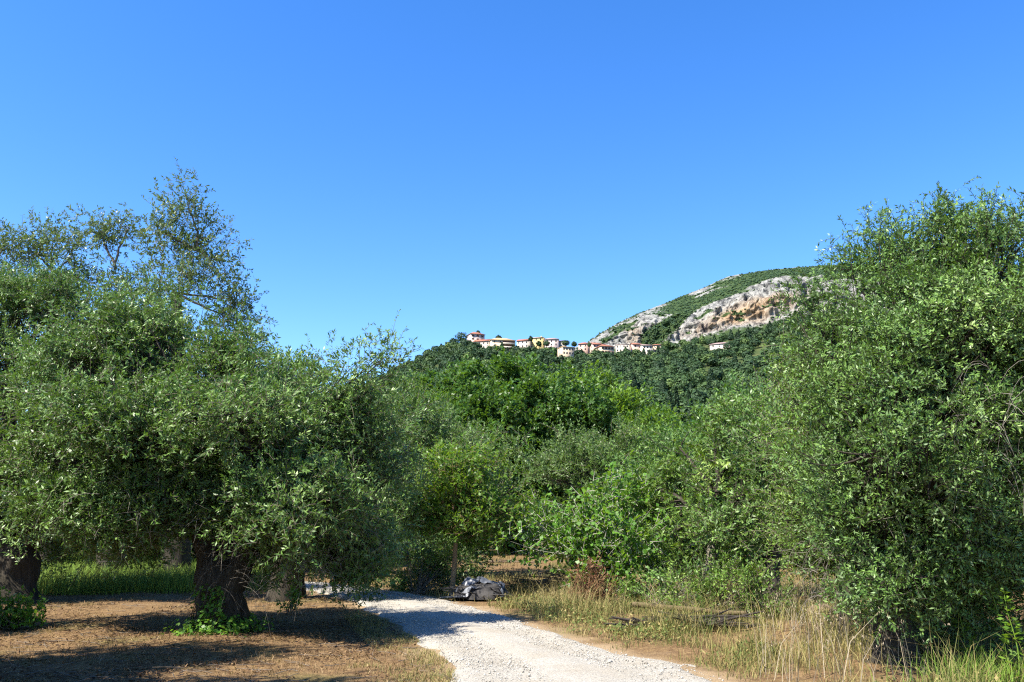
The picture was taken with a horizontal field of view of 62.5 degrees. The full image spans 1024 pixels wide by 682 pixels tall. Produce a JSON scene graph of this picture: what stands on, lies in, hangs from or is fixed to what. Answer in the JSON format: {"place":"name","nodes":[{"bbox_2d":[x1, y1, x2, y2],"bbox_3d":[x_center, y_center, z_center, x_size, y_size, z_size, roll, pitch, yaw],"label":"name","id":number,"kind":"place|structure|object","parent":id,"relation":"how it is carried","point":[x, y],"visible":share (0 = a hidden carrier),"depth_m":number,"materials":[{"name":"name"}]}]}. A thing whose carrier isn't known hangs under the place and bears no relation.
{"place":"outdoors","nodes":[
{"label":"outdoors","id":0,"kind":"place"},
{"bbox_2d":[0,537,1023,681],"bbox_3d":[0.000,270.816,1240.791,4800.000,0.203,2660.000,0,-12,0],"label":"ground","id":1,"kind":"structure","parent":0,"point":[659,651],"depth_m":12.11,"materials":[{"name":"soil"}]},
{"bbox_2d":[0,585,48,628],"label":"shrub","id":2,"kind":"object","parent":1,"relation":"on","point":[17,616],"visible":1,"depth_m":14.47,"materials":[{"name":"green plant"}]},
{"bbox_2d":[0,211,48,322],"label":"tall tree","id":3,"kind":"object","parent":1,"relation":"on","point":[4,240],"visible":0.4,"depth_m":29.39,"materials":[{"name":"green plant"}]},
{"bbox_2d":[0,205,136,565],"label":"tall tree","id":4,"kind":"object","parent":1,"relation":"on","point":[57,239],"visible":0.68,"depth_m":30.06,"materials":[{"name":"green plant"}]},
{"bbox_2d":[0,249,211,604],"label":"olive tree","id":5,"kind":"object","parent":1,"relation":"on","point":[28,303],"visible":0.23,"depth_m":20.37,"materials":[{"name":"green plant"}]},
{"bbox_2d":[61,202,164,570],"bbox_3d":[-13.802,1.311,28.450,3.635,13.131,2.838,0,-12,0],"label":"tall tree","id":6,"kind":"object","parent":1,"relation":"on","point":[102,233],"visible":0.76,"depth_m":29.35,"materials":[{"name":"green plant"}]},
{"bbox_2d":[35,420,221,564],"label":"olive tree","id":7,"kind":"object","parent":1,"relation":"on","point":[129,551],"depth_m":30.07,"materials":[{"name":"green plant"}]},
{"bbox_2d":[37,552,270,595],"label":"meadow grass","id":8,"kind":"structure","parent":1,"relation":"on","point":[161,580],"depth_m":21.85,"materials":[{"name":"green plant"}]},
{"bbox_2d":[121,158,275,571],"bbox_3d":[-10.281,0.784,27.229,4.987,13.641,3.885,0,-12,0],"label":"tall tree","id":9,"kind":"object","parent":1,"relation":"on","point":[185,246],"visible":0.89,"depth_m":27.99,"materials":[{"name":"green plant"}]},
{"bbox_2d":[159,399,239,561],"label":"grove tree","id":10,"kind":"object","parent":1,"relation":"on","point":[192,554],"visible":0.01,"depth_m":30.45,"materials":[{"name":"green plant"}]},
{"bbox_2d":[0,276,435,635],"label":"olive tree","id":11,"kind":"object","parent":1,"relation":"on","point":[285,468],"visible":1,"depth_m":13.57,"materials":[{"name":"green plant"}]},
{"bbox_2d":[161,582,274,636],"bbox_3d":[-4.590,4.221,13.289,1.831,0.869,1.129,3,-13,-15],"label":"ivy plant","id":12,"kind":"object","parent":11,"relation":"attached to","point":[211,629],"visible":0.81,"depth_m":13.23,"materials":[{"name":"green plant"}]},
{"bbox_2d":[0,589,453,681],"bbox_3d":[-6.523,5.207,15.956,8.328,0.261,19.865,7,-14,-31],"label":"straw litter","id":13,"kind":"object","parent":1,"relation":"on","point":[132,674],"visible":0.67,"depth_m":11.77,"materials":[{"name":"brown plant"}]},
{"bbox_2d":[192,501,309,568],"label":"grove tree","id":14,"kind":"object","parent":1,"relation":"on","point":[215,523],"depth_m":30.59,"materials":[{"name":"green plant"}]},
{"bbox_2d":[275,584,306,613],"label":"sapling","id":15,"kind":"object","parent":1,"relation":"on","point":[294,595],"visible":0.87,"depth_m":16.52,"materials":[{"name":"green plant"}]},
{"bbox_2d":[237,320,433,601],"bbox_3d":[-4.620,2.673,20.308,5.707,7.042,4.046,0,-12,0],"label":"olive tree","id":16,"kind":"object","parent":1,"relation":"on","point":[299,361],"visible":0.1,"depth_m":19.88,"materials":[{"name":"green plant"}]},
{"bbox_2d":[327,609,457,681],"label":"verge grass","id":17,"kind":"structure","parent":1,"relation":"on","point":[398,647],"depth_m":11.44,"materials":[{"name":"beige plant"}]},
{"bbox_2d":[373,523,497,593],"bbox_3d":[-2.227,5.825,22.524,3.802,2.028,2.479,5,-13,-22],"label":"hedge bush","id":18,"kind":"object","parent":1,"relation":"on","point":[434,570],"visible":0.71,"depth_m":22.13,"materials":[{"name":"green plant"}]},
{"bbox_2d":[366,370,537,581],"bbox_3d":[-2.439,4.477,28.530,6.764,7.403,6.980,0,-12,0],"label":"olive tree","id":19,"kind":"object","parent":1,"relation":"on","point":[437,433],"visible":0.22,"depth_m":28.75,"materials":[{"name":"green plant"}]},
{"bbox_2d":[391,431,544,595],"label":"young tree","id":20,"kind":"object","parent":1,"relation":"on","point":[456,502],"visible":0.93,"depth_m":20.79,"materials":[{"name":"green plant"}]},
{"bbox_2d":[439,576,512,599],"bbox_3d":[-0.831,5.791,19.853,1.710,0.495,1.388,0,-12,0],"label":"rubbish heap","id":21,"kind":"object","parent":1,"relation":"on","point":[480,588],"visible":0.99,"depth_m":19.58,"materials":[{"name":"grey plastic"}]},
{"bbox_2d":[463,555,537,562],"bbox_3d":[-0.437,9.713,37.682,3.420,0.397,1.260,0,-12,0],"label":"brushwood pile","id":22,"kind":"object","parent":1,"relation":"on","point":[492,561],"visible":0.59,"depth_m":37.43,"materials":[{"name":"brown wood"}]},
{"bbox_2d":[384,345,628,554],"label":"broadleaf tree","id":23,"kind":"object","parent":1,"relation":"on","point":[517,398],"visible":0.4,"depth_m":48.65,"materials":[{"name":"green plant"}]},
{"bbox_2d":[493,560,542,594],"bbox_3d":[0.176,5.937,21.019,1.618,0.957,1.348,0,-12,0],"label":"dry bramble","id":24,"kind":"object","parent":1,"relation":"on","point":[507,577],"visible":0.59,"depth_m":21.12,"materials":[{"name":"brown plant"}]},
{"bbox_2d":[506,570,596,591],"bbox_3d":[1.303,5.862,21.197,3.060,0.925,1.681,0,-12,0],"label":"brushwood pile","id":25,"kind":"object","parent":1,"relation":"on","point":[546,580],"visible":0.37,"depth_m":21.06,"materials":[{"name":"brown wood"}]},
{"bbox_2d":[511,401,649,554],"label":"olive tree","id":26,"kind":"object","parent":1,"relation":"on","point":[565,457],"visible":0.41,"depth_m":35.09,"materials":[{"name":"green plant"}]},
{"bbox_2d":[566,550,619,604],"bbox_3d":[1.703,5.052,17.927,1.291,1.223,1.056,0,-12,0],"label":"dead bush","id":27,"kind":"object","parent":1,"relation":"on","point":[589,567],"visible":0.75,"depth_m":17.80,"materials":[{"name":"brown plant"}]},
{"bbox_2d":[489,449,702,596],"bbox_3d":[2.102,4.454,20.382,4.928,3.674,3.121,-3,-13,12],"label":"fig tree","id":28,"kind":"object","parent":1,"relation":"on","point":[586,532],"visible":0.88,"depth_m":20.06,"materials":[{"name":"green plant"}]},
{"bbox_2d":[363,551,839,624],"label":"clearing grass","id":29,"kind":"structure","parent":1,"relation":"on","point":[813,587],"depth_m":22.07,"materials":[{"name":"plant"}]},
{"bbox_2d":[546,359,672,525],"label":"broadleaf tree","id":30,"kind":"object","parent":1,"relation":"on","point":[621,396],"visible":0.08,"depth_m":53.31,"materials":[{"name":"green plant"}]},
{"bbox_2d":[607,573,644,603],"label":"light shrub","id":31,"kind":"object","parent":1,"relation":"on","point":[623,586],"visible":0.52,"depth_m":18.75,"materials":[{"name":"green plant"}]},
{"bbox_2d":[598,400,700,459],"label":"broadleaf tree","id":32,"kind":"object","parent":1,"relation":"on","point":[653,413],"visible":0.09,"depth_m":49.43,"materials":[{"name":"green plant"}]},
{"bbox_2d":[587,415,723,569],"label":"grove tree","id":33,"kind":"object","parent":1,"relation":"on","point":[668,445],"visible":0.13,"depth_m":33.26,"materials":[{"name":"green plant"}]},
{"bbox_2d":[630,417,702,556],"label":"grove tree","id":34,"kind":"object","parent":1,"relation":"on","point":[664,433],"visible":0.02,"depth_m":43.37,"materials":[{"name":"green plant"}]},
{"bbox_2d":[625,551,720,610],"bbox_3d":[3.477,5.138,17.887,2.171,1.349,2.193,0,-12,0],"label":"shaded shrub","id":35,"kind":"object","parent":1,"relation":"on","point":[650,572],"visible":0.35,"depth_m":18.18,"materials":[{"name":"green plant"}]},
{"bbox_2d":[603,607,767,629],"bbox_3d":[2.957,4.665,14.198,2.853,0.405,1.522,0,-12,0],"label":"brushwood pile","id":36,"kind":"object","parent":1,"relation":"on","point":[728,616],"visible":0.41,"depth_m":14.12,"materials":[{"name":"brown wood"}]},
{"bbox_2d":[632,602,747,614],"bbox_3d":[3.290,5.037,15.875,2.487,0.114,0.127,-12,-17,43],"label":"fallen log","id":37,"kind":"object","parent":1,"relation":"on","point":[695,608],"visible":0.63,"depth_m":15.86,"materials":[{"name":"brown wood"}]},
{"bbox_2d":[611,376,775,588],"bbox_3d":[4.873,3.385,20.034,4.548,5.507,4.213,6,-14,-25],"label":"olive tree","id":38,"kind":"object","parent":1,"relation":"on","point":[720,476],"visible":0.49,"depth_m":20.04,"materials":[{"name":"green plant"}]},
{"bbox_2d":[631,373,770,561],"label":"grove tree","id":39,"kind":"object","parent":1,"relation":"on","point":[693,420],"visible":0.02,"depth_m":38.67,"materials":[{"name":"green plant"}]},
{"bbox_2d":[647,552,801,620],"bbox_3d":[4.114,4.834,16.527,2.952,1.422,1.525,-4,-13,19],"label":"verge shrub","id":40,"kind":"object","parent":1,"relation":"on","point":[751,576],"visible":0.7,"depth_m":16.34,"materials":[{"name":"green plant"}]},
{"bbox_2d":[680,358,807,609],"bbox_3d":[5.998,3.054,18.862,4.748,5.654,4.886,0,-12,0],"label":"olive tree","id":41,"kind":"object","parent":1,"relation":"on","point":[747,512],"visible":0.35,"depth_m":18.27,"materials":[{"name":"green plant"}]},
{"bbox_2d":[689,429,807,568],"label":"grove tree","id":42,"kind":"object","parent":1,"relation":"on","point":[749,531],"visible":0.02,"depth_m":34.52,"materials":[{"name":"green plant"}]},
{"bbox_2d":[486,547,1023,681],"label":"dry grass","id":43,"kind":"structure","parent":1,"relation":"on","point":[601,610],"depth_m":12.65,"materials":[{"name":"beige plant"}]},
{"bbox_2d":[738,462,864,569],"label":"grove tree","id":44,"kind":"object","parent":1,"relation":"on","point":[787,547],"visible":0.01,"depth_m":30.18,"materials":[{"name":"green plant"}]},
{"bbox_2d":[728,281,885,643],"bbox_3d":[4.959,1.828,13.335,3.026,5.680,3.190,4,-13,-18],"label":"olive tree","id":45,"kind":"object","parent":1,"relation":"on","point":[785,488],"visible":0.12,"depth_m":13.40,"materials":[{"name":"green plant"}]},
{"bbox_2d":[808,604,833,617],"bbox_3d":[5.832,5.109,15.908,0.472,0.306,0.458,-11,-16,41],"label":"field stone","id":46,"kind":"object","parent":1,"relation":"on","point":[821,608],"visible":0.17,"depth_m":15.84,"materials":[{"name":"beige stone"}]},
{"bbox_2d":[729,581,950,681],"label":"tall stalks","id":47,"kind":"object","parent":1,"relation":"on","point":[828,640],"visible":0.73,"depth_m":9.95,"materials":[{"name":"beige plant"}]},
{"bbox_2d":[762,175,1023,666],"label":"olive tree","id":48,"kind":"object","parent":1,"relation":"on","point":[912,465],"visible":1,"depth_m":10.39,"materials":[{"name":"green plant"}]},
{"bbox_2d":[864,645,1023,681],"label":"grass tuft","id":49,"kind":"object","parent":1,"relation":"on","point":[1005,668],"visible":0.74,"depth_m":9.10,"materials":[{"name":"green plant"}]},
{"bbox_2d":[949,590,977,662],"bbox_3d":[5.625,3.383,10.582,0.374,1.274,0.377,0,-12,0],"label":"leafy weed","id":50,"kind":"object","parent":1,"relation":"on","point":[964,638],"visible":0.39,"depth_m":10.54,"materials":[{"name":"green plant"}]},
{"bbox_2d":[919,452,1023,649],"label":"olive tree","id":51,"kind":"object","parent":1,"relation":"on","point":[1011,593],"visible":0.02,"depth_m":11.54,"materials":[{"name":"green plant"}]},
{"bbox_2d":[922,646,1022,662],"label":"fallen log","id":52,"kind":"object","parent":1,"relation":"on","point":[937,650],"visible":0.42,"depth_m":10.64,"materials":[{"name":"brown wood"}]},
{"bbox_2d":[951,635,994,666],"bbox_3d":[5.447,3.690,9.976,0.502,0.423,0.340,-6,-14,26],"label":"leafy weed","id":53,"kind":"object","parent":1,"relation":"on","point":[969,637],"visible":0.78,"depth_m":9.96,"materials":[{"name":"green plant"}]},
{"bbox_2d":[982,563,1022,669],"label":"leafy weed","id":54,"kind":"object","parent":1,"relation":"on","point":[992,644],"visible":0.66,"depth_m":10.03,"materials":[{"name":"green plant"}]},
{"bbox_2d":[997,588,1023,681],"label":"leafy weed","id":55,"kind":"object","parent":1,"relation":"on","point":[1007,634],"visible":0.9,"depth_m":9.21,"materials":[{"name":"green plant"}]},
{"bbox_2d":[0,0,1023,421],"label":"sky","id":56,"kind":"structure","parent":0,"point":[570,170],"materials":[{"name":"blue"}]},
{"bbox_2d":[305,581,723,681],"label":"gravel road","id":57,"kind":"structure","parent":0,"point":[572,669],"depth_m":11.51,"materials":[{"name":"white gravel"}]},
{"bbox_2d":[359,311,881,451],"bbox_3d":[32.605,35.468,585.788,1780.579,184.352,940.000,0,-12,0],"label":"hillside","id":58,"kind":"structure","parent":0,"point":[693,355],"depth_m":587.11,"materials":[{"name":"green plant"}]},
{"bbox_2d":[455,332,467,339],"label":"broadleaf tree","id":59,"kind":"object","parent":58,"relation":"on","point":[461,336],"visible":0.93,"depth_m":705.59,"materials":[{"name":"green plant"}]},
{"bbox_2d":[467,332,484,341],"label":"house","id":60,"kind":"structure","parent":58,"relation":"on","point":[472,336],"depth_m":732.33,"materials":[{"name":"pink paint"}]},
{"bbox_2d":[473,339,490,347],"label":"house","id":61,"kind":"structure","parent":58,"relation":"on","point":[485,343],"depth_m":695.09,"materials":[{"name":"white paint"}]},
{"bbox_2d":[489,338,515,350],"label":"house","id":62,"kind":"structure","parent":58,"relation":"on","point":[509,343],"depth_m":690.30,"materials":[{"name":"beige paint"}]},
{"bbox_2d":[517,339,531,347],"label":"house","id":63,"kind":"structure","parent":58,"relation":"on","point":[523,343],"depth_m":705.89,"materials":[{"name":"white paint"}]},
{"bbox_2d":[531,336,545,348],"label":"house","id":64,"kind":"structure","parent":58,"relation":"on","point":[535,340],"depth_m":709.72,"materials":[{"name":"yellow paint"}]},
{"bbox_2d":[544,338,558,347],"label":"house","id":65,"kind":"structure","parent":58,"relation":"on","point":[554,342],"depth_m":705.67,"materials":[{"name":"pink paint"}]},
{"bbox_2d":[557,346,573,356],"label":"house","id":66,"kind":"structure","parent":58,"relation":"on","point":[565,351],"depth_m":643.12,"materials":[{"name":"beige paint"}]},
{"bbox_2d":[578,342,589,353],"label":"house","id":67,"kind":"structure","parent":58,"relation":"on","point":[584,346],"depth_m":711.11,"materials":[{"name":"pink paint"}]},
{"bbox_2d":[590,342,601,352],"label":"house","id":68,"kind":"structure","parent":58,"relation":"on","point":[593,346],"depth_m":703.59,"materials":[{"name":"beige paint"}]},
{"bbox_2d":[594,344,613,353],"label":"house","id":69,"kind":"structure","parent":58,"relation":"on","point":[605,348],"depth_m":686.60,"materials":[{"name":"beige paint"}]},
{"bbox_2d":[616,344,630,351],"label":"house","id":70,"kind":"structure","parent":58,"relation":"on","point":[620,347],"depth_m":705.23,"materials":[{"name":"white paint"}]},
{"bbox_2d":[628,372,639,388],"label":"evergreen tree","id":71,"kind":"object","parent":58,"relation":"on","point":[633,383],"visible":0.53,"depth_m":404.05,"materials":[{"name":"green plant"}]},
{"bbox_2d":[630,343,640,353],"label":"house","id":72,"kind":"structure","parent":58,"relation":"on","point":[634,346],"depth_m":709.59,"materials":[{"name":"paint"}]},
{"bbox_2d":[630,366,646,373],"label":"broadleaf tree","id":73,"kind":"object","parent":58,"relation":"on","point":[638,369],"visible":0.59,"depth_m":494.98,"materials":[{"name":"green plant"}]},
{"bbox_2d":[639,344,652,353],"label":"house","id":74,"kind":"structure","parent":58,"relation":"on","point":[645,347],"depth_m":700.93,"materials":[{"name":"white paint"}]},
{"bbox_2d":[646,391,659,399],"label":"broadleaf tree","id":75,"kind":"object","parent":58,"relation":"on","point":[649,394],"visible":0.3,"depth_m":373.43,"materials":[{"name":"green plant"}]},
{"bbox_2d":[646,393,666,411],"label":"broadleaf tree","id":76,"kind":"object","parent":58,"relation":"on","point":[662,398],"visible":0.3,"depth_m":312.42,"materials":[{"name":"green plant"}]},
{"bbox_2d":[649,370,670,381],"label":"broadleaf tree","id":77,"kind":"object","parent":58,"relation":"on","point":[661,375],"visible":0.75,"depth_m":426.60,"materials":[{"name":"green plant"}]},
{"bbox_2d":[659,380,666,391],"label":"evergreen tree","id":78,"kind":"object","parent":58,"relation":"on","point":[662,387],"visible":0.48,"depth_m":387.86,"materials":[{"name":"green plant"}]},
{"bbox_2d":[661,341,670,346],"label":"broadleaf tree","id":79,"kind":"object","parent":58,"relation":"on","point":[666,343],"visible":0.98,"depth_m":678.61,"materials":[{"name":"green plant"}]},
{"bbox_2d":[666,390,673,425],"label":"evergreen tree","id":80,"kind":"object","parent":58,"relation":"on","point":[669,396],"visible":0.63,"depth_m":236.39,"materials":[{"name":"green plant"}]},
{"bbox_2d":[664,369,679,374],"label":"broadleaf tree","id":81,"kind":"object","parent":58,"relation":"on","point":[671,371],"visible":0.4,"depth_m":480.90,"materials":[{"name":"green plant"}]},
{"bbox_2d":[673,386,680,424],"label":"evergreen tree","id":82,"kind":"object","parent":58,"relation":"on","point":[676,402],"visible":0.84,"depth_m":236.42,"materials":[{"name":"green plant"}]},
{"bbox_2d":[668,383,687,391],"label":"broadleaf tree","id":83,"kind":"object","parent":58,"relation":"on","point":[682,386],"visible":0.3,"depth_m":386.94,"materials":[{"name":"green plant"}]},
{"bbox_2d":[672,375,696,388],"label":"broadleaf tree","id":84,"kind":"object","parent":58,"relation":"on","point":[686,380],"visible":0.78,"depth_m":409.55,"materials":[{"name":"green plant"}]},
{"bbox_2d":[673,398,701,410],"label":"broadleaf tree","id":85,"kind":"object","parent":58,"relation":"on","point":[682,402],"visible":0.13,"depth_m":297.52,"materials":[{"name":"green plant"}]},
{"bbox_2d":[685,390,694,423],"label":"evergreen tree","id":86,"kind":"object","parent":58,"relation":"on","point":[688,397],"visible":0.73,"depth_m":236.10,"materials":[{"name":"green plant"}]},
{"bbox_2d":[679,403,709,421],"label":"broadleaf tree","id":87,"kind":"object","parent":58,"relation":"on","point":[683,410],"visible":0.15,"depth_m":272.25,"materials":[{"name":"green plant"}]},
{"bbox_2d":[687,371,706,381],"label":"broadleaf tree","id":88,"kind":"object","parent":58,"relation":"on","point":[700,376],"visible":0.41,"depth_m":422.72,"materials":[{"name":"green plant"}]},
{"bbox_2d":[690,388,710,403],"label":"broadleaf tree","id":89,"kind":"object","parent":58,"relation":"on","point":[701,395],"visible":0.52,"depth_m":342.72,"materials":[{"name":"green plant"}]},
{"bbox_2d":[698,334,704,343],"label":"broadleaf tree","id":90,"kind":"object","parent":58,"relation":"on","point":[701,338],"visible":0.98,"depth_m":669.31,"materials":[{"name":"green plant"}]},
{"bbox_2d":[707,389,722,397],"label":"broadleaf tree","id":91,"kind":"object","parent":58,"relation":"on","point":[713,393],"visible":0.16,"depth_m":350.69,"materials":[{"name":"green plant"}]},
{"bbox_2d":[711,380,723,388],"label":"broadleaf tree","id":92,"kind":"object","parent":58,"relation":"on","point":[715,383],"visible":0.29,"depth_m":385.93,"materials":[{"name":"green plant"}]},
{"bbox_2d":[709,342,726,349],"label":"house","id":93,"kind":"structure","parent":58,"relation":"on","point":[713,346],"depth_m":655.19,"materials":[{"name":"white paint"}]},
{"bbox_2d":[713,370,723,381],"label":"broadleaf tree","id":94,"kind":"object","parent":58,"relation":"on","point":[717,374],"visible":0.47,"depth_m":454.78,"materials":[{"name":"green plant"}]},
{"bbox_2d":[723,360,735,368],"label":"broadleaf tree","id":95,"kind":"object","parent":58,"relation":"on","point":[728,363],"visible":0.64,"depth_m":498.47,"materials":[{"name":"green plant"}]},
{"bbox_2d":[722,372,738,382],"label":"broadleaf tree","id":96,"kind":"object","parent":58,"relation":"on","point":[725,375],"visible":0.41,"depth_m":440.16,"materials":[{"name":"green plant"}]},
{"bbox_2d":[728,380,744,391],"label":"broadleaf tree","id":97,"kind":"object","parent":58,"relation":"on","point":[737,385],"visible":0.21,"depth_m":387.85,"materials":[{"name":"green plant"}]},
{"bbox_2d":[742,364,757,372],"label":"broadleaf tree","id":98,"kind":"object","parent":58,"relation":"on","point":[748,367],"visible":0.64,"depth_m":466.31,"materials":[{"name":"green plant"}]},
{"bbox_2d":[745,370,769,386],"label":"broadleaf tree","id":99,"kind":"object","parent":58,"relation":"on","point":[754,374],"visible":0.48,"depth_m":394.76,"materials":[{"name":"green plant"}]},
{"bbox_2d":[767,356,782,364],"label":"broadleaf tree","id":100,"kind":"object","parent":58,"relation":"on","point":[777,358],"visible":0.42,"depth_m":481.83,"materials":[{"name":"green plant"}]},
{"bbox_2d":[575,266,889,353],"bbox_3d":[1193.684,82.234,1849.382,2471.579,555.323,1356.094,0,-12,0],"label":"mountain","id":101,"kind":"structure","parent":0,"point":[751,300],"depth_m":1537.75,"materials":[{"name":"stone"}]},
{"bbox_2d":[576,264,885,348],"bbox_3d":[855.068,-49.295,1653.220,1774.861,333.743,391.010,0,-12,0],"label":"mountain scrub","id":102,"kind":"object","parent":101,"relation":"on","point":[774,274],"visible":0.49,"depth_m":1636.06,"materials":[{"name":"green plant"}]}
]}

